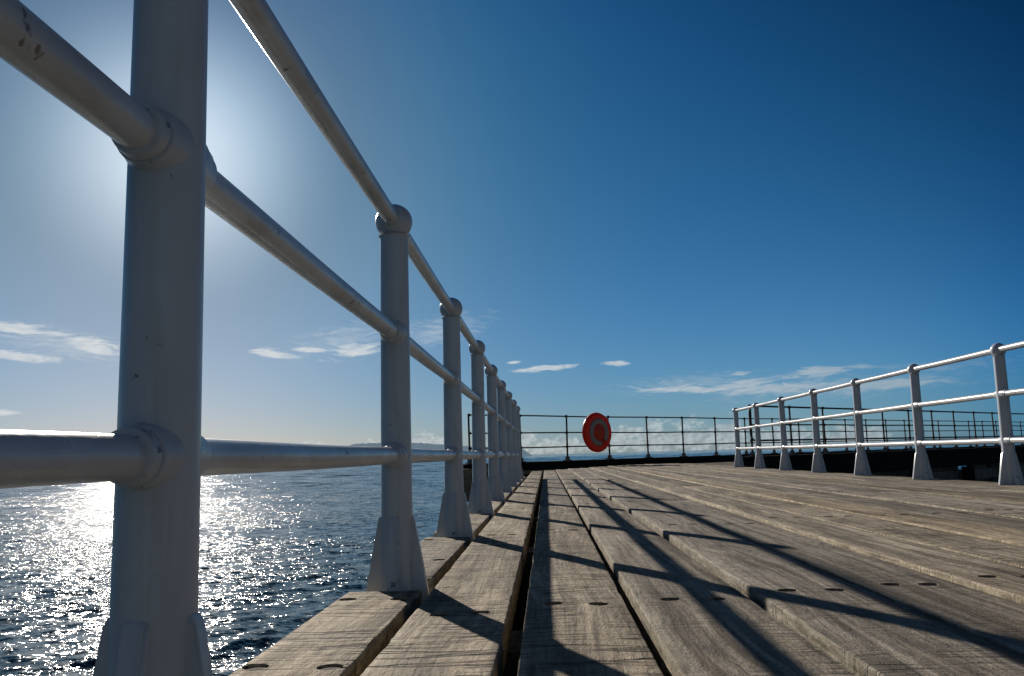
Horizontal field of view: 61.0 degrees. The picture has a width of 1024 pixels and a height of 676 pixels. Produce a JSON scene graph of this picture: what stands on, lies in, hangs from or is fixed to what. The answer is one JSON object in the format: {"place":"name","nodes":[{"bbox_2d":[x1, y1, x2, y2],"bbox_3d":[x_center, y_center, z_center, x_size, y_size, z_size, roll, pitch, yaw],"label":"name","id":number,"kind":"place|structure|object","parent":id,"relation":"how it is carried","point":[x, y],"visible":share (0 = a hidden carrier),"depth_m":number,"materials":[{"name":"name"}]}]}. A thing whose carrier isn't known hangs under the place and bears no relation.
{"place":"outdoors","nodes":[
{"label":"outdoors","id":0,"kind":"place"},
{"bbox_2d":[349,443,532,455],"bbox_3d":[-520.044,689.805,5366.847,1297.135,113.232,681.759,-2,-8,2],"label":"hills","id":1,"kind":"structure","parent":0,"point":[434,446],"depth_m":5511.47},
{"bbox_2d":[0,443,1023,675],"bbox_3d":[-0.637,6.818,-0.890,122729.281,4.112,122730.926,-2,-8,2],"label":"sea","id":2,"kind":"structure","parent":0,"point":[282,554],"depth_m":65.63,"materials":[{"name":"blue liquid"}]},
{"bbox_2d":[229,445,1023,675],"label":"timber pier","id":3,"kind":"structure","parent":2,"relation":"in","point":[716,565],"depth_m":2.37,"materials":[{"name":"brown wood"}]},
{"bbox_2d":[0,0,523,675],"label":"pier railing","id":4,"kind":"object","parent":3,"relation":"on","point":[156,454],"visible":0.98,"depth_m":1.02,"materials":[{"name":"white metal"}]},
{"bbox_2d":[465,414,1023,463],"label":"iron fence","id":5,"kind":"object","parent":3,"relation":"on","point":[567,457],"visible":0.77,"depth_m":25.48,"materials":[{"name":"metal"}]},
{"bbox_2d":[582,412,611,451],"bbox_3d":[2.160,2.404,22.126,1.010,1.010,0.242,5,-10,-40],"label":"lifebuoy case","id":6,"kind":"object","parent":5,"relation":"attached to","point":[596,431],"visible":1,"depth_m":21.99,"materials":[{"name":"red plastic"}]},
{"bbox_2d":[732,341,1023,484],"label":"pier railing","id":7,"kind":"object","parent":3,"relation":"on","point":[1010,472],"visible":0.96,"depth_m":8.49,"materials":[{"name":"white metal"}]},
{"bbox_2d":[748,404,1023,455],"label":"iron fence","id":8,"kind":"object","parent":3,"relation":"on","point":[825,439],"visible":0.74,"depth_m":22.81,"materials":[{"name":"metal"}]},
{"bbox_2d":[0,0,1023,454],"label":"sky","id":9,"kind":"structure","parent":0,"point":[635,208],"materials":[{"name":"blue"}]}
]}

